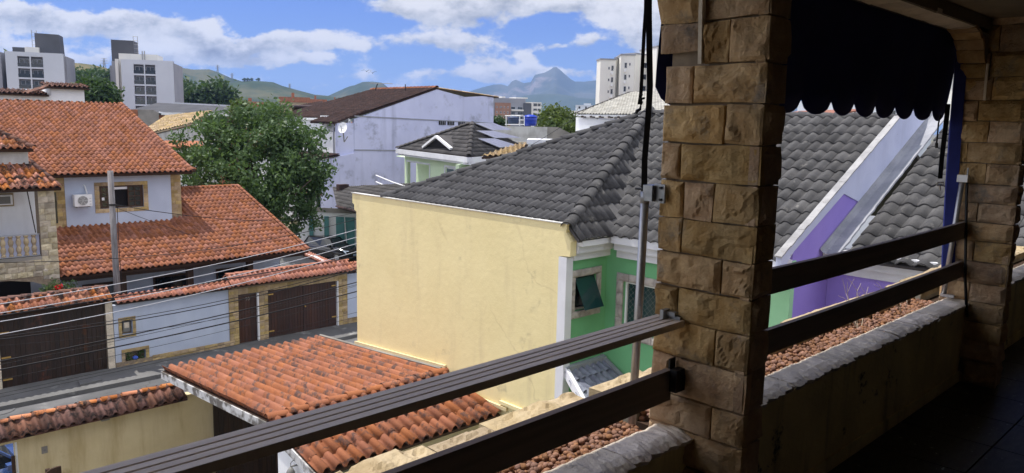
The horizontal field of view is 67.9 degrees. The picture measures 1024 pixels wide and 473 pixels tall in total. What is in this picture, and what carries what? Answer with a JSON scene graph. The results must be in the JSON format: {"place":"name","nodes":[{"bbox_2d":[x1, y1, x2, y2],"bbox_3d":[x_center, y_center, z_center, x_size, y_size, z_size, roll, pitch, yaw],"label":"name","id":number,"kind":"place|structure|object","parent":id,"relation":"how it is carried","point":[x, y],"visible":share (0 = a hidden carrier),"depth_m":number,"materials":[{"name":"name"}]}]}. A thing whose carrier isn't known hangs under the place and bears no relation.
{"place":"outdoors","nodes":[
{"label":"outdoors","id":0,"kind":"place"},
{"bbox_2d":[0,282,44,371],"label":"yard","id":1,"kind":"structure","parent":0,"point":[35,286],"depth_m":39.77,"materials":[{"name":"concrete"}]},
{"bbox_2d":[38,277,80,291],"bbox_3d":[-15.842,3.022,26.747,1.346,3.340,1.101,-7,12,-44],"label":"flowering shrub","id":2,"kind":"object","parent":1,"relation":"on","point":[56,286],"visible":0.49,"depth_m":26.36,"materials":[{"name":"green plant"}]},
{"bbox_2d":[0,98,310,304],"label":"tile roofed house","id":3,"kind":"structure","parent":1,"relation":"on","point":[87,144],"depth_m":33.26,"materials":[{"name":"orange tile"}]},
{"bbox_2d":[72,184,92,207],"bbox_3d":[-17.715,-1.670,31.322,0.660,0.921,0.425,-7,12,-44],"label":"air conditioner","id":4,"kind":"object","parent":3,"relation":"attached to","point":[81,200],"visible":1,"depth_m":31.19,"materials":[{"name":"white plastic"}]},
{"bbox_2d":[82,281,114,304],"bbox_3d":[-16.599,2.560,30.919,1.500,1.400,0.060,-7,12,-44],"label":"window","id":5,"kind":"structure","parent":3,"relation":"in","point":[111,288],"depth_m":30.97,"materials":[{"name":"black glass"}]},
{"bbox_2d":[94,181,148,212],"bbox_3d":[-16.753,-1.713,32.612,2.130,1.291,0.239,-7,12,-44],"label":"window","id":6,"kind":"structure","parent":3,"relation":"in","point":[130,194],"depth_m":32.70,"materials":[{"name":"stone"}]},
{"bbox_2d":[153,273,185,289],"bbox_3d":[-14.657,2.327,32.780,1.500,1.400,0.060,-7,12,-44],"label":"window","id":7,"kind":"structure","parent":3,"relation":"in","point":[172,277],"depth_m":32.64,"materials":[{"name":"black glass"}]},
{"bbox_2d":[216,266,245,280],"bbox_3d":[-12.715,2.094,34.641,1.500,1.400,0.060,-7,12,-44],"label":"window","id":8,"kind":"structure","parent":3,"relation":"in","point":[219,275],"depth_m":34.36,"materials":[{"name":"black glass"}]},
{"bbox_2d":[0,129,61,296],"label":"house","id":9,"kind":"structure","parent":0,"point":[28,227],"depth_m":27.27,"materials":[{"name":"beige"}]},
{"bbox_2d":[75,63,106,70],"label":"dry hill","id":10,"kind":"structure","parent":0,"point":[85,66],"depth_m":527.62,"materials":[{"name":"beige plant"}]},
{"bbox_2d":[0,322,356,410],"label":"pavement","id":11,"kind":"structure","parent":0,"point":[146,372],"depth_m":27.21,"materials":[{"name":"concrete"}]},
{"bbox_2d":[0,285,115,388],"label":"gate portal","id":12,"kind":"object","parent":11,"relation":"on","point":[54,299],"visible":0.91,"depth_m":25.63,"materials":[{"name":"tile"}]},
{"bbox_2d":[0,304,127,399],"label":"street gate","id":13,"kind":"structure","parent":12,"relation":"attached to","point":[9,350],"depth_m":25.57,"materials":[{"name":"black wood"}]},
{"bbox_2d":[78,375,101,385],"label":"concrete slab","id":14,"kind":"structure","parent":11,"relation":"on","point":[93,379],"depth_m":25.49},
{"bbox_2d":[107,171,121,303],"bbox_3d":[-14.053,1.218,27.027,0.254,7.101,0.247,-7,12,-44],"label":"utility pole","id":15,"kind":"object","parent":11,"relation":"on","point":[113,230],"visible":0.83,"depth_m":26.76,"materials":[{"name":"grey concrete"}]},
{"bbox_2d":[117,205,352,220],"bbox_3d":[-11.567,-1.284,36.014,0.025,2.335,19.194,3,9,14],"label":"service cable","id":16,"kind":"object","parent":15,"relation":"attached to","point":[227,219],"visible":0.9,"depth_m":32.52,"materials":[{"name":"black plastic"}]},
{"bbox_2d":[112,280,231,367],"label":"boundary wall","id":17,"kind":"structure","parent":11,"relation":"on","point":[190,345],"depth_m":28.22,"materials":[{"name":"white paint"}]},
{"bbox_2d":[125,350,143,360],"bbox_3d":[-13.644,4.313,27.495,0.751,0.463,0.332,-7,12,-44],"label":"niche plant","id":18,"kind":"object","parent":17,"relation":"in","point":[135,357],"visible":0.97,"depth_m":27.46,"materials":[{"name":"green plant"}]},
{"bbox_2d":[220,259,354,345],"bbox_3d":[-9.215,2.669,31.739,5.528,2.998,1.390,-7,12,-44],"label":"gate portal","id":19,"kind":"object","parent":11,"relation":"on","point":[292,276],"visible":0.8,"depth_m":30.88,"materials":[{"name":"beige stone"}]},
{"bbox_2d":[238,292,256,342],"bbox_3d":[-10.581,3.251,30.405,0.770,2.000,0.111,-7,12,-44],"label":"street door","id":20,"kind":"structure","parent":19,"relation":"attached to","point":[248,331],"depth_m":30.39,"materials":[{"name":"brown wood"}]},
{"bbox_2d":[268,281,336,337],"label":"street gate","id":21,"kind":"structure","parent":19,"relation":"attached to","point":[301,319],"depth_m":32.02,"materials":[{"name":"brown wood"}]},
{"bbox_2d":[280,251,355,272],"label":"boundary wall","id":22,"kind":"structure","parent":11,"relation":"on","point":[316,258],"depth_m":36.66,"materials":[{"name":"paint"}]},
{"bbox_2d":[347,261,356,322],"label":"boundary wall","id":23,"kind":"structure","parent":11,"relation":"on","point":[352,302],"depth_m":33.61,"materials":[{"name":"paint"}]},
{"bbox_2d":[0,337,356,418],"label":"street","id":24,"kind":"structure","parent":0,"point":[78,398],"depth_m":24.57,"materials":[{"name":"asphalt"}]},
{"bbox_2d":[482,142,527,158],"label":"ochre tiled house","id":25,"kind":"structure","parent":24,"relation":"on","point":[510,148],"depth_m":37.25,"materials":[{"name":"yellow tile"}]},
{"bbox_2d":[0,286,353,345],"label":"overhead cable","id":26,"kind":"object","parent":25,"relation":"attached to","point":[168,327],"visible":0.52,"depth_m":25.76,"materials":[{"name":"black plastic"}]},
{"bbox_2d":[0,230,354,303],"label":"overhead cable","id":27,"kind":"object","parent":25,"relation":"attached to","point":[170,273],"visible":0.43,"depth_m":25.46,"materials":[{"name":"grey plastic"}]},
{"bbox_2d":[0,297,354,379],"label":"overhead cable","id":28,"kind":"object","parent":25,"relation":"attached to","point":[165,344],"visible":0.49,"depth_m":25.91,"materials":[{"name":"black plastic"}]},
{"bbox_2d":[0,267,355,336],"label":"overhead cable","id":29,"kind":"object","parent":25,"relation":"attached to","point":[165,311],"visible":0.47,"depth_m":25.66,"materials":[{"name":"black plastic"}]},
{"bbox_2d":[0,312,355,393],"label":"overhead cable","id":30,"kind":"object","parent":25,"relation":"attached to","point":[171,356],"visible":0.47,"depth_m":26.14,"materials":[{"name":"black plastic"}]},
{"bbox_2d":[0,291,356,370],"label":"overhead cable","id":31,"kind":"object","parent":25,"relation":"attached to","point":[169,335],"visible":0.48,"depth_m":25.97,"materials":[{"name":"black plastic"}]},
{"bbox_2d":[0,282,356,361],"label":"overhead cable","id":32,"kind":"object","parent":25,"relation":"attached to","point":[169,326],"visible":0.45,"depth_m":25.87,"materials":[{"name":"black plastic"}]},
{"bbox_2d":[0,256,356,315],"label":"overhead cable","id":33,"kind":"object","parent":25,"relation":"attached to","point":[164,289],"visible":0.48,"depth_m":25.38,"materials":[{"name":"black plastic"}]},
{"bbox_2d":[0,243,356,321],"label":"overhead cable","id":34,"kind":"object","parent":25,"relation":"attached to","point":[173,289],"visible":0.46,"depth_m":25.58,"materials":[{"name":"grey plastic"}]},
{"bbox_2d":[0,251,356,334],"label":"overhead cable","id":35,"kind":"object","parent":25,"relation":"attached to","point":[169,300],"visible":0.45,"depth_m":25.47,"materials":[{"name":"grey plastic"}]},
{"bbox_2d":[1,237,355,312],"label":"overhead cable","id":36,"kind":"object","parent":25,"relation":"attached to","point":[167,282],"visible":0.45,"depth_m":25.40,"materials":[{"name":"grey plastic"}]},
{"bbox_2d":[0,284,356,364],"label":"overhead cable","id":37,"kind":"object","parent":25,"relation":"attached to","point":[173,328],"visible":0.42,"depth_m":25.94,"materials":[{"name":"black plastic"}]},
{"bbox_2d":[2,317,355,396],"bbox_3d":[-7.612,3.353,30.178,31.482,1.326,0.014,-7,12,-44],"label":"overhead cable","id":38,"kind":"object","parent":25,"relation":"attached to","point":[170,359],"visible":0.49,"depth_m":26.24,"materials":[{"name":"black plastic"}]},
{"bbox_2d":[0,108,587,262],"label":"overhead cable","id":39,"kind":"object","parent":25,"relation":"attached to","point":[212,248],"visible":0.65,"depth_m":26.04,"materials":[{"name":"black plastic"}]},
{"bbox_2d":[0,269,356,339],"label":"overhead cable","id":40,"kind":"object","parent":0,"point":[171,313],"visible":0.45,"depth_m":25.88,"materials":[{"name":"black plastic"}]},
{"bbox_2d":[183,68,238,85],"bbox_3d":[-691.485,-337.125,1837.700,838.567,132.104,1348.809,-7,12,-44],"label":"ridge","id":41,"kind":"structure","parent":0,"point":[198,74],"depth_m":1761.79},
{"bbox_2d":[228,81,381,121],"bbox_3d":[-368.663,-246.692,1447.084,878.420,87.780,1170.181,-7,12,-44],"label":"green hill","id":42,"kind":"structure","parent":0,"point":[255,90],"depth_m":1333.39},
{"bbox_2d":[329,82,386,97],"bbox_3d":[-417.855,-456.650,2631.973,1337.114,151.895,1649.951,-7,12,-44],"label":"terraced hill","id":43,"kind":"structure","parent":0,"point":[357,88],"depth_m":2488.71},
{"bbox_2d":[395,121,520,182],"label":"hip roofed house","id":44,"kind":"structure","parent":0,"point":[466,144],"depth_m":43.66,"materials":[{"name":"grey tile"}]},
{"bbox_2d":[0,0,942,133],"label":"sky","id":45,"kind":"structure","parent":0,"point":[316,47],"materials":[{"name":"blue"}]},
{"bbox_2d":[522,94,595,111],"bbox_3d":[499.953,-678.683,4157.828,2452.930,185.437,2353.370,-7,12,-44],"label":"foothill","id":46,"kind":"structure","parent":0,"point":[571,102],"depth_m":4003.94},
{"bbox_2d":[281,134,936,472],"bbox_3d":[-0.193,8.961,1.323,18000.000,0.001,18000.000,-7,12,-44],"label":"ground","id":47,"kind":"structure","parent":0,"point":[932,138],"depth_m":66.95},
{"bbox_2d":[0,30,75,90],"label":"apartment tower","id":48,"kind":"structure","parent":47,"relation":"on","point":[45,59],"depth_m":162.43,"materials":[{"name":"grey stone"}]},
{"bbox_2d":[0,81,90,101],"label":"stucco building","id":49,"kind":"structure","parent":47,"relation":"on","point":[56,90],"depth_m":52.13,"materials":[{"name":"white paint"}]},
{"bbox_2d":[75,65,102,81],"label":"tree","id":50,"kind":"object","parent":47,"relation":"on","point":[78,72],"visible":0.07,"depth_m":287.95,"materials":[{"name":"green plant"}]},
{"bbox_2d":[81,64,110,83],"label":"tree","id":51,"kind":"object","parent":47,"relation":"on","point":[104,73],"visible":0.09,"depth_m":282.02,"materials":[{"name":"green plant"}]},
{"bbox_2d":[69,74,124,102],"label":"round tree","id":52,"kind":"object","parent":47,"relation":"on","point":[102,90],"visible":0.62,"depth_m":95.69,"materials":[{"name":"green plant"}]},
{"bbox_2d":[110,36,183,108],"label":"apartment tower","id":53,"kind":"structure","parent":47,"relation":"on","point":[144,79],"depth_m":173.39,"materials":[{"name":"grey stone"}]},
{"bbox_2d":[135,102,259,183],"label":"warehouse","id":54,"kind":"structure","parent":47,"relation":"on","point":[174,108],"depth_m":108.54,"materials":[{"name":"painted plaster"},{"name":"grey slate"},{"name":"grey metal"}]},
{"bbox_2d":[183,78,228,103],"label":"tree","id":55,"kind":"object","parent":47,"relation":"on","point":[190,90],"visible":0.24,"depth_m":231.65,"materials":[{"name":"green plant"}]},
{"bbox_2d":[191,74,242,104],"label":"tree","id":56,"kind":"object","parent":47,"relation":"on","point":[220,92],"visible":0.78,"depth_m":231.55,"materials":[{"name":"green plant"}]},
{"bbox_2d":[226,96,253,122],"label":"slender tree","id":57,"kind":"object","parent":47,"relation":"on","point":[236,100],"visible":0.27,"depth_m":74.00,"materials":[{"name":"green plant"}]},
{"bbox_2d":[279,93,309,104],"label":"apartment block","id":58,"kind":"structure","parent":47,"relation":"on","point":[299,100],"depth_m":322.25,"materials":[{"name":"stone"}]},
{"bbox_2d":[279,101,322,112],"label":"yellow house","id":59,"kind":"structure","parent":47,"relation":"on","point":[295,107],"depth_m":89.02,"materials":[{"name":"brown tile"}]},
{"bbox_2d":[227,85,498,218],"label":"lilac house","id":60,"kind":"structure","parent":47,"relation":"on","point":[364,153],"depth_m":71.42,"materials":[{"name":"purple"}]},
{"bbox_2d":[338,122,347,141],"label":"satellite dish","id":61,"kind":"object","parent":60,"relation":"attached to","point":[342,127],"visible":1,"depth_m":65.14,"materials":[{"name":"white plastic"}]},
{"bbox_2d":[493,114,507,125],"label":"bushy tree","id":62,"kind":"object","parent":47,"relation":"on","point":[499,120],"visible":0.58,"depth_m":88.41,"materials":[{"name":"green plant"}]},
{"bbox_2d":[493,96,541,126],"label":"apartment block","id":63,"kind":"structure","parent":47,"relation":"on","point":[504,106],"depth_m":384.42,"materials":[{"name":"white concrete"}]},
{"bbox_2d":[497,126,570,143],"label":"tank wall","id":64,"kind":"structure","parent":47,"relation":"on","point":[524,133],"depth_m":61.36,"materials":[{"name":"concrete"}]},
{"bbox_2d":[523,115,536,125],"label":"water tank","id":65,"kind":"object","parent":64,"relation":"on","point":[530,120],"visible":0.87,"depth_m":61.32,"materials":[{"name":"blue plastic"}]},
{"bbox_2d":[534,101,580,132],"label":"bushy tree","id":66,"kind":"object","parent":47,"relation":"on","point":[551,115],"visible":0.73,"depth_m":73.79,"materials":[{"name":"green plant"}]},
{"bbox_2d":[574,91,668,130],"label":"white tiled house","id":67,"kind":"structure","parent":47,"relation":"on","point":[624,104],"depth_m":44.58,"materials":[{"name":"tile"}]},
{"bbox_2d":[595,45,658,118],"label":"apartment tower","id":68,"kind":"structure","parent":47,"relation":"on","point":[619,74],"depth_m":192.73,"materials":[{"name":"white concrete"}]},
{"bbox_2d":[351,106,1023,451],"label":"grey roofed house","id":69,"kind":"structure","parent":47,"relation":"on","point":[534,246],"depth_m":14.37,"materials":[{"name":"paint"}]},
{"bbox_2d":[571,266,603,319],"bbox_3d":[1.380,1.029,13.907,0.860,0.899,0.344,-7,12,-44],"label":"window","id":70,"kind":"structure","parent":69,"relation":"in","point":[586,291],"depth_m":13.91,"materials":[{"name":"glass"}]},
{"bbox_2d":[615,272,658,345],"bbox_3d":[2.353,1.323,13.840,0.165,1.221,1.102,-7,12,-44],"label":"window","id":71,"kind":"structure","parent":69,"relation":"in","point":[649,301],"depth_m":14.02,"materials":[{"name":"white plastic"}]},
{"bbox_2d":[797,101,931,156],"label":"distant building","id":72,"kind":"structure","parent":47,"relation":"on","point":[800,107],"depth_m":92.33,"materials":[{"name":"white concrete"}]},
{"bbox_2d":[469,67,796,111],"bbox_3d":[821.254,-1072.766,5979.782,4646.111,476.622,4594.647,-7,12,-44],"label":"mountain","id":73,"kind":"structure","parent":0,"point":[554,80],"depth_m":5672.54,"materials":[{"name":"stone"}]},
{"bbox_2d":[795,109,874,248],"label":"roof","id":74,"kind":"structure","parent":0,"point":[860,231],"depth_m":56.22,"materials":[{"name":"ceramic"}]},
{"label":"side street","id":75,"kind":"structure","parent":0,"visible":0},
{"bbox_2d":[130,109,170,125],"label":"block shed","id":76,"kind":"structure","parent":75,"relation":"on","point":[148,117],"depth_m":78.59,"materials":[{"name":"concrete"}]},
{"bbox_2d":[149,110,216,185],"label":"straw tiled house","id":77,"kind":"structure","parent":75,"relation":"on","point":[162,126],"depth_m":60.04,"materials":[{"name":"tile"}]},
{"bbox_2d":[166,94,341,237],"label":"street tree","id":78,"kind":"object","parent":75,"relation":"on","point":[293,172],"visible":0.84,"depth_m":42.80,"materials":[{"name":"green plant"}]},
{"bbox_2d":[304,235,356,259],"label":"parked car","id":79,"kind":"object","parent":75,"relation":"on","point":[344,251],"visible":0.63,"depth_m":49.35,"materials":[{"name":"black paint"}]},
{"bbox_2d":[289,182,414,258],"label":"outbuilding","id":80,"kind":"structure","parent":75,"relation":"on","point":[343,199],"depth_m":49.97,"materials":[{"name":"concrete"}]},
{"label":"house front","id":81,"kind":"structure","parent":0,"visible":0},
{"bbox_2d":[336,392,692,472],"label":"planter","id":82,"kind":"object","parent":81,"relation":"on","point":[657,448],"visible":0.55,"depth_m":2.56,"materials":[{"name":"beige concrete"}]},
{"bbox_2d":[498,420,642,472],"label":"clay pebbles","id":83,"kind":"object","parent":82,"relation":"on","point":[583,445],"visible":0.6,"depth_m":2.62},
{"bbox_2d":[589,291,969,472],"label":"planter","id":84,"kind":"object","parent":81,"relation":"on","point":[828,410],"visible":0.38,"depth_m":3.77,"materials":[{"name":"brown concrete"}]},
{"bbox_2d":[639,298,933,420],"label":"clay pebbles","id":85,"kind":"object","parent":84,"relation":"on","point":[799,353],"visible":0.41,"depth_m":4.07,"materials":[{"name":"gravel"}]},
{"bbox_2d":[940,174,969,297],"bbox_3d":[2.827,0.001,4.859,0.050,0.790,0.091,-7,12,-44],"label":"awning pole","id":86,"kind":"object","parent":84,"relation":"on","point":[962,179],"visible":0.83,"depth_m":4.83,"materials":[{"name":"metal"}]},
{"bbox_2d":[964,168,968,316],"bbox_3d":[2.882,0.040,4.811,0.022,0.941,0.105,-5,11,-37],"label":"rod","id":87,"kind":"object","parent":86,"relation":"hanging from","point":[965,247],"visible":1,"depth_m":4.81,"materials":[{"name":"black metal"}]},
{"bbox_2d":[885,246,1023,348],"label":"planter","id":88,"kind":"object","parent":81,"relation":"on","point":[1015,322],"visible":0.16,"depth_m":5.86,"materials":[{"name":"brown concrete"}]},
{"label":"veranda ceiling","id":89,"kind":"structure","parent":0,"visible":0},
{"bbox_2d":[859,0,1023,99],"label":"arched opening","id":90,"kind":"object","parent":89,"relation":"attached to","point":[965,23],"visible":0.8,"depth_m":4.36,"materials":[{"name":"beige stone"}]},
{"bbox_2d":[655,0,955,120],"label":"awning","id":91,"kind":"object","parent":90,"relation":"attached to","point":[846,56],"visible":0.71,"depth_m":3.90,"materials":[{"name":"black fabric"}]},
{"bbox_2d":[635,0,647,113],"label":"awning strap","id":92,"kind":"object","parent":91,"relation":"hanging from","point":[640,101],"visible":1,"depth_m":2.69,"materials":[{"name":"black"}]},
{"bbox_2d":[641,0,652,190],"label":"awning strap","id":93,"kind":"object","parent":91,"relation":"hanging from","point":[649,63],"visible":0.8,"depth_m":2.74,"materials":[{"name":"black"}]},
{"bbox_2d":[936,104,950,190],"bbox_3d":[2.760,-0.567,4.862,0.136,0.552,0.025,-7,12,-44],"label":"awning strap","id":94,"kind":"object","parent":91,"relation":"hanging from","point":[944,139],"visible":1,"depth_m":4.85,"materials":[{"name":"black"}]},
{"bbox_2d":[941,54,965,266],"bbox_3d":[2.821,-0.501,4.835,0.044,1.500,0.120,-7,12,-44],"label":"canvas strip","id":95,"kind":"object","parent":90,"relation":"hanging from","point":[954,137],"visible":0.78,"depth_m":4.83,"materials":[{"name":"fabric"}]},
{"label":"veranda slab","id":96,"kind":"structure","parent":0,"visible":0},
{"bbox_2d":[828,337,1023,472],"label":"veranda floor","id":97,"kind":"structure","parent":96,"relation":"on","point":[961,427],"depth_m":4.06,"materials":[{"name":"tile"}]},
{"bbox_2d":[649,0,791,472],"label":"stone pillar","id":98,"kind":"structure","parent":97,"relation":"on","point":[724,121],"depth_m":2.52,"materials":[{"name":"stone"}]},
{"bbox_2d":[81,308,684,472],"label":"railing board","id":99,"kind":"object","parent":98,"relation":"attached to","point":[226,450],"visible":1,"depth_m":1.81,"materials":[{"name":"grey"}]},
{"bbox_2d":[381,357,684,472],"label":"railing board","id":100,"kind":"object","parent":98,"relation":"attached to","point":[499,450],"visible":1,"depth_m":2.24,"materials":[{"name":"brown"}]},
{"bbox_2d":[628,184,666,424],"bbox_3d":[0.478,0.252,2.729,0.056,0.885,0.120,-7,12,-44],"label":"awning pole","id":101,"kind":"object","parent":98,"relation":"attached to","point":[655,193],"visible":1,"depth_m":2.70,"materials":[{"name":"metal"}]},
{"bbox_2d":[657,0,705,63],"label":"stone block","id":102,"kind":"object","parent":98,"relation":"on","point":[683,22],"visible":0.97,"depth_m":2.53,"materials":[{"name":"beige stone"}]},
{"bbox_2d":[765,260,963,354],"bbox_3d":[1.787,0.342,3.849,3.056,0.115,0.040,-7,12,-44],"label":"railing board","id":103,"kind":"object","parent":98,"relation":"attached to","point":[783,335],"visible":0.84,"depth_m":3.72,"materials":[{"name":"brown"}]},
{"bbox_2d":[769,221,964,294],"bbox_3d":[1.792,0.090,3.812,3.056,0.115,0.040,-7,12,-44],"label":"railing board","id":104,"kind":"object","parent":98,"relation":"attached to","point":[788,276],"visible":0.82,"depth_m":3.67,"materials":[{"name":"brown"}]},
{"bbox_2d":[938,16,1023,388],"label":"stone pillar","id":105,"kind":"structure","parent":97,"relation":"on","point":[992,149],"depth_m":4.75,"materials":[{"name":"stone"}]},
{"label":"corner pavement","id":106,"kind":"structure","parent":0,"visible":0},
{"bbox_2d":[527,138,549,146],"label":"white parapet house","id":107,"kind":"structure","parent":106,"relation":"on","point":[530,141],"depth_m":43.56,"materials":[{"name":"paint"}]},
{"label":"yard paving","id":108,"kind":"structure","parent":0,"visible":0},
{"bbox_2d":[0,443,13,472],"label":"parked car","id":109,"kind":"object","parent":108,"relation":"on","point":[6,452],"visible":0.11,"depth_m":17.55,"materials":[{"name":"blue paint"}]},
{"bbox_2d":[45,465,61,472],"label":"wooden panel","id":110,"kind":"object","parent":108,"relation":"on","point":[56,469],"visible":1,"depth_m":15.23,"materials":[{"name":"brown wood"}]},
{"bbox_2d":[213,405,277,472],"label":"garage gate","id":111,"kind":"structure","parent":108,"relation":"on","point":[224,422],"depth_m":18.62,"materials":[{"name":"black wood"}]},
{"bbox_2d":[161,334,507,472],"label":"garage porch","id":112,"kind":"object","parent":108,"relation":"on","point":[260,385],"visible":0.88,"depth_m":15.10,"materials":[{"name":"orange tile"}]},
{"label":"near pavement","id":113,"kind":"structure","parent":0,"visible":0},
{"bbox_2d":[0,383,214,472],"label":"garden wall","id":114,"kind":"structure","parent":113,"relation":"on","point":[82,436],"depth_m":16.59,"materials":[{"name":"yellow paint"}]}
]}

